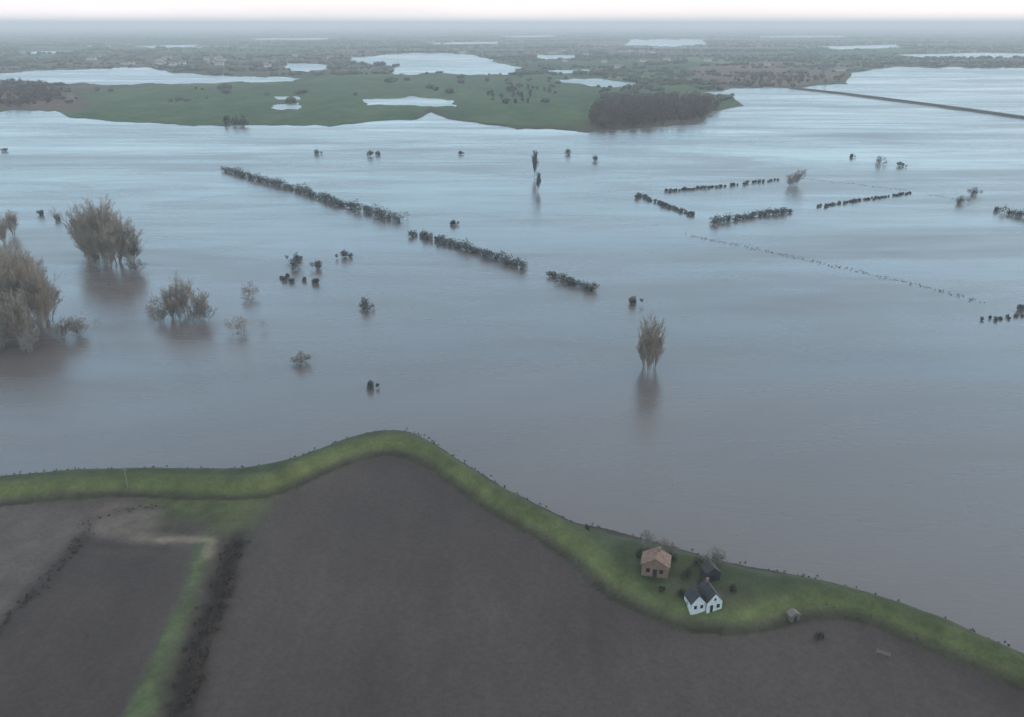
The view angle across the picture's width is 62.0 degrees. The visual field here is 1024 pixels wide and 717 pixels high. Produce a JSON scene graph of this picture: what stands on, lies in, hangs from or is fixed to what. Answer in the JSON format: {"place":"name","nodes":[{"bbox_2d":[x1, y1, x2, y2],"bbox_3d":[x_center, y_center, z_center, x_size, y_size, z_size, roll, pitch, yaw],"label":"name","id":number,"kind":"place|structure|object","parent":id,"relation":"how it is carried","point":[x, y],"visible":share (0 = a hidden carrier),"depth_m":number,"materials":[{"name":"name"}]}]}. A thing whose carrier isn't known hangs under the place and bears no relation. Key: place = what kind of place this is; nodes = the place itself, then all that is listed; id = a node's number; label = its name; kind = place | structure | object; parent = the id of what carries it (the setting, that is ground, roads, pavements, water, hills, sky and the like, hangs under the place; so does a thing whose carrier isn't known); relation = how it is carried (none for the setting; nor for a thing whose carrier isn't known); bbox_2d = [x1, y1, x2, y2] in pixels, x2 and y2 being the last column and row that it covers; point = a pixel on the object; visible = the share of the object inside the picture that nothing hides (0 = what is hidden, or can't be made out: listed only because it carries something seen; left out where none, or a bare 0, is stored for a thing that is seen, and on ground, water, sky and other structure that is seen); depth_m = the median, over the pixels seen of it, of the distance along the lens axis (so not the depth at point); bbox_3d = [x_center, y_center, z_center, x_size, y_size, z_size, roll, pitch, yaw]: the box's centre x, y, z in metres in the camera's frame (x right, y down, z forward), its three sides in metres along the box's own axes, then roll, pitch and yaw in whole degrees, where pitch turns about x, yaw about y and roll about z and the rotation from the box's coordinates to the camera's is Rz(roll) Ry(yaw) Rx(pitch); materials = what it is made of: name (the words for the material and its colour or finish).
{"place":"outdoors","nodes":[
{"label":"outdoors","id":0,"kind":"place"},
{"bbox_2d":[0,80,77,107],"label":"brown rough land","id":1,"kind":"structure","parent":0,"point":[53,102],"depth_m":1170.99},
{"bbox_2d":[75,72,720,125],"bbox_3d":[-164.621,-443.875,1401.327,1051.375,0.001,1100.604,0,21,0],"label":"meadow","id":2,"kind":"structure","parent":0,"point":[335,99],"depth_m":1186.26,"materials":[{"name":"green plant"}]},
{"bbox_2d":[221,114,248,125],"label":"bare woodland","id":3,"kind":"object","parent":2,"relation":"on","point":[227,122],"visible":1,"depth_m":910.93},
{"bbox_2d":[272,103,299,109],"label":"flood pool","id":4,"kind":"structure","parent":2,"relation":"on","point":[292,106],"depth_m":1099.08,"materials":[{"name":"liquid"}]},
{"bbox_2d":[365,98,458,106],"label":"flood pool","id":5,"kind":"structure","parent":2,"relation":"on","point":[416,101],"depth_m":1154.95,"materials":[{"name":"liquid"}]},
{"bbox_2d":[491,80,558,102],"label":"bare woodland","id":6,"kind":"object","parent":2,"relation":"on","point":[514,90],"visible":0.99,"depth_m":1293.21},
{"bbox_2d":[0,66,1023,652],"bbox_3d":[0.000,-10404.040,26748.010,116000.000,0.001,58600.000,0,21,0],"label":"flood water","id":7,"kind":"structure","parent":0,"point":[848,422],"depth_m":311.58,"materials":[{"name":"liquid"}]},
{"bbox_2d":[0,214,13,243],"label":"willow tree","id":8,"kind":"object","parent":7,"relation":"on","point":[5,229],"visible":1,"depth_m":411.93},
{"bbox_2d":[0,329,13,346],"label":"willow tree","id":9,"kind":"object","parent":7,"relation":"on","point":[3,344],"visible":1,"depth_m":277.68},
{"bbox_2d":[0,308,15,346],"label":"willow tree","id":10,"kind":"object","parent":7,"relation":"on","point":[2,324],"visible":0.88,"depth_m":280.29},
{"bbox_2d":[0,208,18,234],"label":"willow tree","id":11,"kind":"object","parent":7,"relation":"on","point":[14,223],"visible":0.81,"depth_m":429.99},
{"bbox_2d":[0,248,21,322],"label":"willow tree","id":12,"kind":"object","parent":7,"relation":"on","point":[10,277],"visible":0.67,"depth_m":294.67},
{"bbox_2d":[0,230,31,289],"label":"willow tree","id":13,"kind":"object","parent":7,"relation":"on","point":[9,250],"visible":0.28,"depth_m":319.78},
{"bbox_2d":[0,289,35,343],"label":"willow tree","id":14,"kind":"object","parent":7,"relation":"on","point":[26,318],"visible":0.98,"depth_m":281.90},
{"bbox_2d":[0,251,37,316],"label":"willow tree","id":15,"kind":"object","parent":7,"relation":"on","point":[21,275],"visible":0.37,"depth_m":300.14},
{"bbox_2d":[5,244,49,280],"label":"willow tree","id":16,"kind":"object","parent":7,"relation":"on","point":[25,259],"visible":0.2,"depth_m":319.50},
{"bbox_2d":[15,325,43,352],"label":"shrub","id":17,"kind":"object","parent":7,"relation":"on","point":[32,341],"visible":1,"depth_m":277.67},
{"bbox_2d":[10,258,58,329],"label":"willow tree","id":18,"kind":"object","parent":7,"relation":"on","point":[38,283],"visible":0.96,"depth_m":295.11,"materials":[{"name":"plant"}]},
{"bbox_2d":[24,269,62,320],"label":"willow tree","id":19,"kind":"object","parent":7,"relation":"on","point":[56,295],"visible":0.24,"depth_m":305.54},
{"bbox_2d":[49,314,74,340],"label":"willow tree","id":20,"kind":"object","parent":7,"relation":"on","point":[60,326],"visible":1,"depth_m":288.34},
{"bbox_2d":[68,319,87,336],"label":"willow tree","id":21,"kind":"object","parent":7,"relation":"on","point":[75,326],"visible":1,"depth_m":289.92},
{"bbox_2d":[64,200,96,241],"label":"willow tree","id":22,"kind":"object","parent":7,"relation":"on","point":[81,211],"visible":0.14,"depth_m":392.96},
{"bbox_2d":[67,313,97,335],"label":"shrub","id":23,"kind":"object","parent":7,"relation":"on","point":[89,324],"visible":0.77,"depth_m":294.10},
{"bbox_2d":[59,204,109,262],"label":"willow tree","id":24,"kind":"object","parent":7,"relation":"on","point":[82,229],"visible":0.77,"depth_m":374.51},
{"bbox_2d":[79,230,106,266],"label":"willow tree","id":25,"kind":"object","parent":7,"relation":"on","point":[90,248],"visible":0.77,"depth_m":371.49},
{"bbox_2d":[82,193,119,259],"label":"willow tree","id":26,"kind":"object","parent":7,"relation":"on","point":[98,213],"visible":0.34,"depth_m":380.53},
{"bbox_2d":[86,220,122,268],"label":"willow tree","id":27,"kind":"object","parent":7,"relation":"on","point":[109,240],"visible":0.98,"depth_m":369.81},
{"bbox_2d":[95,205,135,263],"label":"willow tree","id":28,"kind":"object","parent":7,"relation":"on","point":[121,226],"visible":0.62,"depth_m":376.07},
{"bbox_2d":[116,222,146,263],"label":"willow tree","id":29,"kind":"object","parent":7,"relation":"on","point":[128,251],"visible":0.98,"depth_m":375.14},
{"bbox_2d":[129,253,146,273],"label":"willow tree","id":30,"kind":"object","parent":7,"relation":"on","point":[136,265],"visible":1,"depth_m":364.96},
{"bbox_2d":[146,291,162,310],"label":"shrub","id":31,"kind":"object","parent":7,"relation":"on","point":[152,304],"visible":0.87,"depth_m":317.52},
{"bbox_2d":[150,303,170,322],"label":"willow tree","id":32,"kind":"object","parent":7,"relation":"on","point":[161,313],"visible":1,"depth_m":304.19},
{"bbox_2d":[157,284,180,317],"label":"willow tree","id":33,"kind":"object","parent":7,"relation":"on","point":[171,297],"visible":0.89,"depth_m":306.25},
{"bbox_2d":[163,303,186,320],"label":"willow tree","id":34,"kind":"object","parent":7,"relation":"on","point":[174,309],"visible":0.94,"depth_m":306.70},
{"bbox_2d":[170,272,198,314],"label":"willow tree","id":35,"kind":"object","parent":7,"relation":"on","point":[185,291],"visible":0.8,"depth_m":310.11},
{"bbox_2d":[182,301,202,322],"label":"willow tree","id":36,"kind":"object","parent":7,"relation":"on","point":[190,314],"visible":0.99,"depth_m":304.43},
{"bbox_2d":[181,288,211,318],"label":"willow tree","id":37,"kind":"object","parent":7,"relation":"on","point":[193,301],"visible":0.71,"depth_m":307.76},
{"bbox_2d":[192,302,213,320],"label":"willow tree","id":38,"kind":"object","parent":7,"relation":"on","point":[209,310],"visible":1,"depth_m":305.48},
{"bbox_2d":[229,314,255,339],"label":"shrub","id":39,"kind":"object","parent":7,"relation":"on","point":[237,323],"visible":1,"depth_m":294.25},
{"bbox_2d":[239,284,255,299],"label":"shrub","id":40,"kind":"object","parent":7,"relation":"on","point":[249,292],"visible":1,"depth_m":332.75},
{"bbox_2d":[275,274,305,282],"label":"hedgerow","id":41,"kind":"object","parent":7,"relation":"on","point":[291,278],"visible":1,"depth_m":355.88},
{"bbox_2d":[285,257,296,269],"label":"shrub","id":42,"kind":"object","parent":7,"relation":"on","point":[293,265],"visible":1,"depth_m":371.76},
{"bbox_2d":[291,350,315,365],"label":"shrub","id":43,"kind":"object","parent":7,"relation":"on","point":[301,359],"visible":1,"depth_m":267.61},
{"bbox_2d":[220,166,403,222],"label":"hedgerow","id":44,"kind":"object","parent":7,"relation":"on","point":[393,216],"visible":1,"depth_m":518.96,"materials":[{"name":"plant"}]},
{"bbox_2d":[313,258,331,268],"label":"shrub","id":45,"kind":"object","parent":7,"relation":"on","point":[317,263],"visible":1,"depth_m":372.13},
{"bbox_2d":[338,248,355,256],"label":"shrub","id":46,"kind":"object","parent":7,"relation":"on","point":[343,254],"visible":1,"depth_m":391.64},
{"bbox_2d":[358,296,370,308],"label":"shrub","id":47,"kind":"object","parent":7,"relation":"on","point":[364,305],"visible":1,"depth_m":319.63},
{"bbox_2d":[366,380,374,388],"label":"shrub","id":48,"kind":"object","parent":7,"relation":"on","point":[369,385],"visible":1,"depth_m":250.07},
{"bbox_2d":[410,229,530,267],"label":"hedgerow","id":49,"kind":"object","parent":7,"relation":"on","point":[459,246],"visible":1,"depth_m":396.36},
{"bbox_2d":[532,149,539,173],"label":"poplar tree","id":50,"kind":"object","parent":7,"relation":"on","point":[535,159],"visible":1,"depth_m":591.42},
{"bbox_2d":[534,172,540,190],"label":"poplar tree","id":51,"kind":"object","parent":7,"relation":"on","point":[537,181],"visible":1,"depth_m":543.83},
{"bbox_2d":[548,271,597,292],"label":"hedgerow","id":52,"kind":"object","parent":7,"relation":"on","point":[581,283],"visible":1,"depth_m":349.00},
{"bbox_2d":[624,295,637,304],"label":"shrub","id":53,"kind":"object","parent":7,"relation":"on","point":[633,300],"visible":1,"depth_m":325.65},
{"bbox_2d":[636,316,657,366],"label":"bare poplar tree","id":54,"kind":"object","parent":7,"relation":"on","point":[640,346],"visible":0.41,"depth_m":263.58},
{"bbox_2d":[640,312,663,373],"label":"bare poplar tree","id":55,"kind":"object","parent":7,"relation":"on","point":[650,344],"visible":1,"depth_m":257.02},
{"bbox_2d":[652,316,667,368],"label":"bare poplar tree","id":56,"kind":"object","parent":7,"relation":"on","point":[660,332],"visible":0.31,"depth_m":261.24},
{"bbox_2d":[636,192,695,216],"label":"hedgerow","id":57,"kind":"object","parent":7,"relation":"on","point":[662,202],"visible":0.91,"depth_m":501.26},
{"bbox_2d":[663,177,778,191],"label":"hedgerow","id":58,"kind":"object","parent":7,"relation":"on","point":[726,184],"visible":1,"depth_m":562.58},
{"bbox_2d":[705,206,791,223],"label":"hedgerow","id":59,"kind":"object","parent":7,"relation":"on","point":[728,217],"visible":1,"depth_m":466.85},
{"bbox_2d":[785,172,796,184],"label":"willow tree","id":60,"kind":"object","parent":7,"relation":"on","point":[788,180],"visible":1,"depth_m":561.79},
{"bbox_2d":[787,168,807,184],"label":"willow tree","id":61,"kind":"object","parent":7,"relation":"on","point":[797,176],"visible":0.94,"depth_m":564.09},
{"bbox_2d":[689,234,982,302],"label":"fence","id":62,"kind":"object","parent":7,"relation":"in","point":[848,269],"visible":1,"depth_m":372.04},
{"bbox_2d":[814,191,912,206],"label":"hedgerow","id":63,"kind":"object","parent":7,"relation":"on","point":[873,197],"visible":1,"depth_m":519.32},
{"bbox_2d":[789,87,1023,118],"bbox_3d":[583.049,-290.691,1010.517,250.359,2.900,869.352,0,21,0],"label":"causeway","id":64,"kind":"structure","parent":7,"relation":"on","point":[940,105],"depth_m":1134.95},
{"bbox_2d":[955,196,970,203],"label":"shrub","id":65,"kind":"object","parent":7,"relation":"on","point":[963,201],"visible":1,"depth_m":509.18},
{"bbox_2d":[981,313,1023,321],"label":"hedgerow","id":66,"kind":"object","parent":7,"relation":"on","point":[996,315],"visible":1,"depth_m":311.02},
{"bbox_2d":[992,205,1023,216],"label":"hedgerow","id":67,"kind":"object","parent":7,"relation":"on","point":[1019,213],"visible":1,"depth_m":480.10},
{"bbox_2d":[0,430,1023,716],"bbox_3d":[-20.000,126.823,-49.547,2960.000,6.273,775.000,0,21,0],"label":"dike and polder ground","id":68,"kind":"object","parent":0,"point":[376,574],"visible":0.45,"depth_m":153.34,"materials":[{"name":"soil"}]},
{"bbox_2d":[0,539,89,634],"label":"ditch scrub","id":69,"kind":"object","parent":68,"relation":"on","point":[5,604],"visible":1,"depth_m":161.22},
{"bbox_2d":[164,535,250,716],"bbox_3d":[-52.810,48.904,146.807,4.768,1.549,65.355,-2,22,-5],"label":"ditch scrub","id":70,"kind":"object","parent":68,"relation":"on","point":[222,598],"visible":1,"depth_m":148.54,"materials":[{"name":"plant"}]},
{"bbox_2d":[0,428,1012,646],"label":"waterline rushes","id":71,"kind":"object","parent":68,"relation":"on","point":[703,553],"visible":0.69,"depth_m":199.22,"materials":[{"name":"green plant"}]},
{"bbox_2d":[635,530,661,548],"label":"fruit tree","id":72,"kind":"object","parent":68,"relation":"on","point":[652,538],"visible":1,"depth_m":168.19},
{"bbox_2d":[641,560,668,578],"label":"walls","id":73,"kind":"structure","parent":68,"relation":"on","point":[655,565],"depth_m":159.95,"materials":[{"name":"brick"}]},
{"bbox_2d":[640,547,657,564],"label":"roof","id":74,"kind":"structure","parent":73,"relation":"on","point":[649,555],"depth_m":161.36,"materials":[{"name":"orange tile"}]},
{"bbox_2d":[656,548,671,568],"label":"roof","id":75,"kind":"structure","parent":73,"relation":"on","point":[663,557],"depth_m":160.62,"materials":[{"name":"orange tile"}]},
{"bbox_2d":[663,538,679,552],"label":"fruit tree","id":76,"kind":"object","parent":68,"relation":"on","point":[670,546],"visible":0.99,"depth_m":167.00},
{"bbox_2d":[674,587,683,598],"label":"garden shrub","id":77,"kind":"object","parent":68,"relation":"on","point":[679,591],"visible":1,"depth_m":154.84,"materials":[{"name":"green plant"}]},
{"bbox_2d":[681,566,693,577],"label":"garden shrub","id":78,"kind":"object","parent":68,"relation":"on","point":[687,571],"visible":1,"depth_m":160.50,"materials":[{"name":"green plant"}]},
{"bbox_2d":[684,596,705,614],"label":"walls","id":79,"kind":"structure","parent":68,"relation":"on","point":[699,601],"depth_m":151.72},
{"bbox_2d":[684,585,699,604],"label":"roof","id":80,"kind":"structure","parent":79,"relation":"on","point":[691,594],"depth_m":152.27,"materials":[{"name":"tile"}]},
{"bbox_2d":[692,556,703,566],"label":"garden shrub","id":81,"kind":"object","parent":68,"relation":"on","point":[699,560],"visible":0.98,"depth_m":163.96,"materials":[{"name":"green plant"}]},
{"bbox_2d":[700,559,720,581],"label":"tarred barn","id":82,"kind":"structure","parent":68,"relation":"on","point":[710,570],"depth_m":159.28,"materials":[{"name":"wood"}]},
{"bbox_2d":[705,595,721,612],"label":"walls","id":83,"kind":"structure","parent":68,"relation":"on","point":[711,602],"depth_m":151.65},
{"bbox_2d":[696,578,715,602],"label":"roof","id":84,"kind":"structure","parent":83,"relation":"attached to","point":[706,591],"depth_m":153.00,"materials":[{"name":"tile"}]},
{"bbox_2d":[704,546,723,563],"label":"fruit tree","id":85,"kind":"object","parent":68,"relation":"on","point":[715,557],"visible":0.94,"depth_m":163.45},
{"bbox_2d":[727,583,736,593],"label":"garden shrub","id":86,"kind":"object","parent":68,"relation":"on","point":[732,587],"visible":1,"depth_m":156.39,"materials":[{"name":"green plant"}]},
{"bbox_2d":[786,608,800,621],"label":"garden shed","id":87,"kind":"structure","parent":68,"relation":"on","point":[792,615],"depth_m":152.33,"materials":[{"name":"wood"}]},
{"bbox_2d":[814,631,822,641],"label":"garden shrub","id":88,"kind":"object","parent":68,"relation":"on","point":[818,635],"visible":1,"depth_m":148.05,"materials":[{"name":"green plant"}]},
{"bbox_2d":[0,26,1023,129],"bbox_3d":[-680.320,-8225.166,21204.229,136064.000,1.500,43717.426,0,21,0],"label":"farmland","id":89,"kind":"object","parent":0,"point":[73,108],"visible":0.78,"depth_m":3543.89,"materials":[{"name":"plant"}]},
{"bbox_2d":[0,78,61,106],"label":"bare woodland","id":90,"kind":"object","parent":89,"relation":"on","point":[24,89],"visible":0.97,"depth_m":1242.37,"materials":[{"name":"plant"}]},
{"bbox_2d":[0,67,295,84],"bbox_3d":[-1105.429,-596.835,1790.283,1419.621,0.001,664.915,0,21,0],"label":"flood pool","id":91,"kind":"structure","parent":89,"relation":"on","point":[120,76],"depth_m":1692.71,"materials":[{"name":"liquid"}]},
{"bbox_2d":[142,45,197,47],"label":"flood pool","id":92,"kind":"structure","parent":89,"relation":"on","point":[167,46],"depth_m":4005.14,"materials":[{"name":"liquid"}]},
{"bbox_2d":[251,38,325,39],"bbox_3d":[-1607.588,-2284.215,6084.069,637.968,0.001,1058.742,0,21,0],"label":"flood pool","id":93,"kind":"structure","parent":89,"relation":"on","point":[284,38],"depth_m":6185.97,"materials":[{"name":"liquid"}]},
{"bbox_2d":[285,62,327,71],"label":"flood pool","id":94,"kind":"structure","parent":89,"relation":"on","point":[312,67],"depth_m":2080.13,"materials":[{"name":"liquid"}]},
{"bbox_2d":[348,52,520,74],"bbox_3d":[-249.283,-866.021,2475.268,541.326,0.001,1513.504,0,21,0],"label":"flood pool","id":95,"kind":"structure","parent":89,"relation":"on","point":[410,63],"depth_m":2289.76,"materials":[{"name":"liquid"}]},
{"bbox_2d":[433,42,496,43],"bbox_3d":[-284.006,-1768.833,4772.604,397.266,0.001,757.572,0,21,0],"label":"flood pool","id":96,"kind":"structure","parent":89,"relation":"on","point":[464,43],"depth_m":4615.31,"materials":[{"name":"liquid"}]},
{"bbox_2d":[0,30,1023,104],"bbox_3d":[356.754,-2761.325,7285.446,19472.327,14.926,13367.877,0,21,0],"label":"distant tree belts","id":97,"kind":"object","parent":89,"relation":"on","point":[677,78],"visible":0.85,"depth_m":2669.55,"materials":[{"name":"plant"}]},
{"bbox_2d":[30,40,1000,68],"bbox_3d":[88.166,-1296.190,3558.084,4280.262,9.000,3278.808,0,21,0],"label":"distant village","id":98,"kind":"object","parent":89,"relation":"on","point":[590,51],"visible":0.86,"depth_m":2554.39,"materials":[{"name":"grey"}]},
{"bbox_2d":[503,35,555,36],"bbox_3d":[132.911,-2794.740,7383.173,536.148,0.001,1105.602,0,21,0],"label":"flood pool","id":99,"kind":"structure","parent":89,"relation":"on","point":[532,36],"depth_m":7160.75,"materials":[{"name":"liquid"}]},
{"bbox_2d":[530,53,573,59],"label":"flood pool","id":100,"kind":"structure","parent":89,"relation":"on","point":[550,56],"depth_m":2780.04,"materials":[{"name":"liquid"}]},
{"bbox_2d":[549,69,589,73],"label":"flood pool","id":101,"kind":"structure","parent":89,"relation":"on","point":[564,71],"depth_m":1905.67,"materials":[{"name":"liquid"}]},
{"bbox_2d":[555,78,636,87],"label":"flood pool","id":102,"kind":"structure","parent":89,"relation":"on","point":[589,81],"depth_m":1575.35,"materials":[{"name":"liquid"}]},
{"bbox_2d":[585,90,715,127],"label":"bare woodland","id":103,"kind":"object","parent":89,"relation":"on","point":[640,110],"visible":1,"depth_m":975.38,"materials":[{"name":"plant"}]},
{"bbox_2d":[630,39,706,46],"bbox_3d":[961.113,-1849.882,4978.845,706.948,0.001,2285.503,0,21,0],"label":"flood pool","id":104,"kind":"structure","parent":89,"relation":"on","point":[657,42],"depth_m":4862.22,"materials":[{"name":"liquid"}]},
{"bbox_2d":[698,93,739,108],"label":"meadow","id":105,"kind":"structure","parent":89,"relation":"on","point":[719,104],"depth_m":1141.61,"materials":[{"name":"green plant"}]},
{"bbox_2d":[734,71,846,83],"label":"bare woodland","id":106,"kind":"object","parent":89,"relation":"on","point":[765,76],"visible":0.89,"depth_m":1569.68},
{"bbox_2d":[759,36,844,37],"bbox_3d":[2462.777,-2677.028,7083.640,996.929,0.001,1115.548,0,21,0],"label":"flood pool","id":107,"kind":"structure","parent":89,"relation":"on","point":[798,36],"depth_m":7160.75,"materials":[{"name":"liquid"}]},
{"bbox_2d":[823,45,898,48],"bbox_3d":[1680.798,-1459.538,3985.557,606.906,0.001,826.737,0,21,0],"label":"flood pool","id":108,"kind":"structure","parent":89,"relation":"on","point":[863,47],"depth_m":4005.14,"materials":[{"name":"liquid"}]},
{"bbox_2d":[902,53,1023,57],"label":"flood pool","id":109,"kind":"structure","parent":89,"relation":"on","point":[986,55],"depth_m":2867.76,"materials":[{"name":"liquid"}]},
{"bbox_2d":[0,0,1023,25],"label":"sky","id":110,"kind":"structure","parent":0,"point":[12,12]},
{"bbox_2d":[565,38,789,49],"bbox_3d":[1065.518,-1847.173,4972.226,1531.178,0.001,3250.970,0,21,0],"label":"brown rough land","id":111,"kind":"structure","parent":0,"point":[604,45],"depth_m":4396.69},
{"bbox_2d":[687,62,845,85],"bbox_3d":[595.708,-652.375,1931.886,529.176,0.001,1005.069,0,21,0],"label":"brown rough land","id":112,"kind":"structure","parent":0,"point":[768,67],"depth_m":1948.44,"materials":[{"name":"plant"}]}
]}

